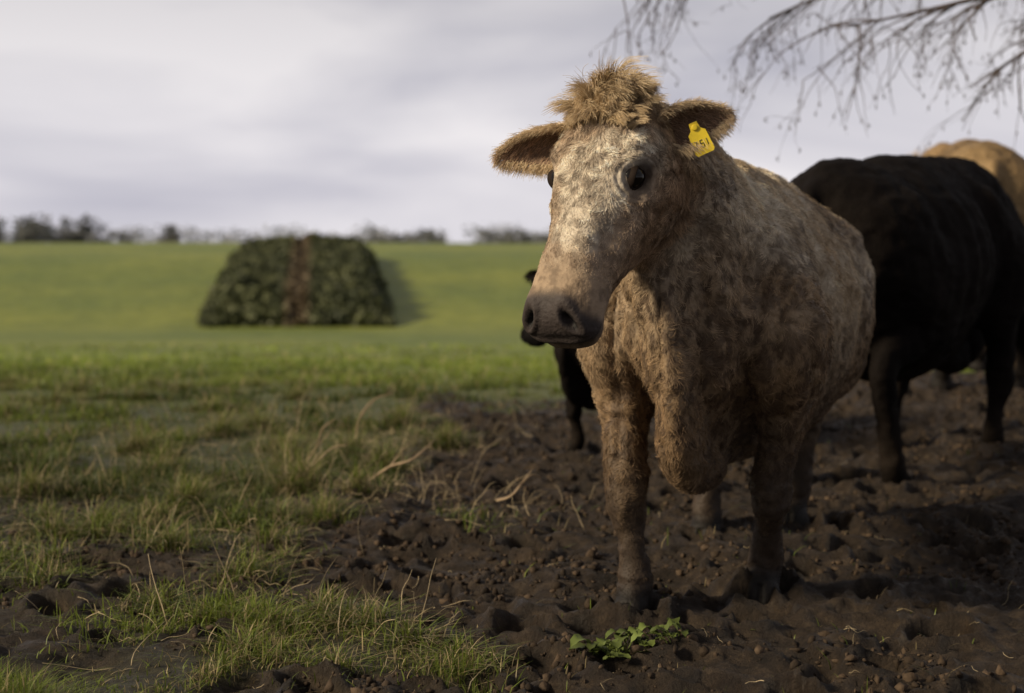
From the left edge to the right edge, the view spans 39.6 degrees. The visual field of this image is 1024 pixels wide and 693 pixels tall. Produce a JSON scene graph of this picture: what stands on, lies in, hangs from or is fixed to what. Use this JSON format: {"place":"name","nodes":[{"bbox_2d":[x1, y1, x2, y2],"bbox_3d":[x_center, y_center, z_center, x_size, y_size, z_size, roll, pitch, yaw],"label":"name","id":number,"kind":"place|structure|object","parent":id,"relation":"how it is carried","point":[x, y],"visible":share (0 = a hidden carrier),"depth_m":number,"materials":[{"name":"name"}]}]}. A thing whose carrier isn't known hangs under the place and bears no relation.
{"place":"outdoors","nodes":[
{"label":"outdoors","id":0,"kind":"place"},
{"bbox_2d":[0,242,1023,692],"bbox_3d":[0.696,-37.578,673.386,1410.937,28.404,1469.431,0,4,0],"label":"ground","id":1,"kind":"structure","parent":0,"point":[68,296],"depth_m":5.14,"materials":[{"name":"brown soil"}]},
{"bbox_2d":[194,234,302,327],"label":"hedge","id":2,"kind":"object","parent":1,"relation":"on","point":[256,284],"visible":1,"depth_m":62.65,"materials":[{"name":"green plant"}]},
{"bbox_2d":[0,370,524,692],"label":"grass tussocks","id":3,"kind":"object","parent":1,"relation":"on","point":[96,524],"depth_m":5.46,"materials":[{"name":"green plant"}]},
{"bbox_2d":[288,445,345,480],"bbox_3d":[-0.886,0.527,6.213,0.334,0.186,0.114,0,4,0],"label":"fallen twig","id":4,"kind":"object","parent":3,"relation":"on","point":[322,456],"visible":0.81,"depth_m":6.21,"materials":[{"name":"brown plant"}]},
{"bbox_2d":[259,518,277,527],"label":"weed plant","id":5,"kind":"object","parent":1,"relation":"on","point":[270,520],"visible":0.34,"depth_m":5.38,"materials":[{"name":"green plant"}]},
{"bbox_2d":[0,213,549,242],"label":"distant tree row","id":6,"kind":"object","parent":1,"relation":"on","point":[31,230],"visible":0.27,"depth_m":230.47,"materials":[{"name":"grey plant"}]},
{"bbox_2d":[306,419,334,462],"bbox_3d":[-0.902,0.459,6.500,0.219,0.274,0.081,1,5,11],"label":"fallen twig","id":7,"kind":"object","parent":1,"relation":"on","point":[316,447],"visible":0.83,"depth_m":6.49,"materials":[{"name":"brown plant"}]},
{"bbox_2d":[293,231,397,327],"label":"hedge","id":8,"kind":"object","parent":1,"relation":"on","point":[341,280],"visible":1,"depth_m":62.95,"materials":[{"name":"green plant"}]},
{"bbox_2d":[355,393,390,448],"bbox_3d":[-0.698,0.377,7.206,0.091,0.302,0.218,-4,6,-44],"label":"fallen twig","id":9,"kind":"object","parent":1,"relation":"on","point":[361,415],"visible":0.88,"depth_m":7.24,"materials":[{"name":"brown plant"}]},
{"bbox_2d":[368,439,434,481],"bbox_3d":[-0.487,0.498,6.074,0.301,0.197,0.125,1,5,11],"label":"fallen twig","id":10,"kind":"object","parent":1,"relation":"on","point":[395,464],"visible":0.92,"depth_m":6.06,"materials":[{"name":"brown plant"}]},
{"bbox_2d":[0,381,1013,690],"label":"straw","id":11,"kind":"object","parent":1,"relation":"on","point":[318,507],"visible":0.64,"depth_m":5.78,"materials":[{"name":"beige plant"}]},
{"bbox_2d":[0,371,1023,692],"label":"mud clods","id":12,"kind":"object","parent":1,"relation":"on","point":[702,651],"visible":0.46,"depth_m":4.76,"materials":[{"name":"brown soil"}]},
{"bbox_2d":[496,470,541,501],"bbox_3d":[0.031,0.553,5.641,0.186,0.136,0.064,0,4,-6],"label":"fallen twig","id":13,"kind":"object","parent":1,"relation":"on","point":[516,489],"visible":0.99,"depth_m":5.63,"materials":[{"name":"brown wood"}]},
{"bbox_2d":[520,269,597,451],"bbox_3d":[0.587,0.067,7.222,1.571,1.026,0.532,-4,6,-41],"label":"black calf","id":14,"kind":"object","parent":1,"relation":"on","point":[576,387],"visible":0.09,"depth_m":6.95},
{"bbox_2d":[569,629,649,659],"bbox_3d":[0.258,0.767,3.667,0.194,0.059,0.146,2,5,25],"label":"weed plant","id":15,"kind":"object","parent":1,"relation":"on","point":[606,647],"visible":1,"depth_m":3.66,"materials":[{"name":"green plant"}]},
{"bbox_2d":[605,622,654,647],"bbox_3d":[0.314,0.771,3.797,0.136,0.050,0.155,0,4,0],"label":"weed plant","id":16,"kind":"object","parent":1,"relation":"on","point":[630,631],"visible":0.75,"depth_m":3.78,"materials":[{"name":"green plant"}]},
{"bbox_2d":[647,617,688,642],"bbox_3d":[0.410,0.741,3.743,0.107,0.053,0.131,0,4,0],"label":"weed plant","id":17,"kind":"object","parent":1,"relation":"on","point":[673,622],"visible":1,"depth_m":3.73,"materials":[{"name":"green plant"}]},
{"bbox_2d":[488,55,876,610],"bbox_3d":[0.652,0.046,4.491,0.846,1.547,2.372,2,5,20],"label":"cow","id":18,"kind":"object","parent":1,"relation":"on","point":[702,294],"visible":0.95,"depth_m":3.90},
{"bbox_2d":[590,0,1023,160],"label":"bare tree","id":19,"kind":"object","parent":1,"relation":"on","point":[995,72],"visible":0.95,"depth_m":8.58,"materials":[{"name":"brown plant"}]},
{"bbox_2d":[789,154,1023,483],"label":"black cow","id":20,"kind":"object","parent":1,"relation":"on","point":[943,240],"visible":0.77,"depth_m":6.21},
{"bbox_2d":[908,138,1023,390],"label":"cow","id":21,"kind":"object","parent":1,"relation":"on","point":[1002,164],"visible":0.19,"depth_m":8.84},
{"bbox_2d":[0,341,1023,692],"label":"grass","id":22,"kind":"structure","parent":0,"point":[250,615],"depth_m":7.42,"materials":[{"name":"green plant"}]},
{"bbox_2d":[0,0,1023,242],"label":"sky","id":23,"kind":"structure","parent":0,"point":[325,115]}
]}

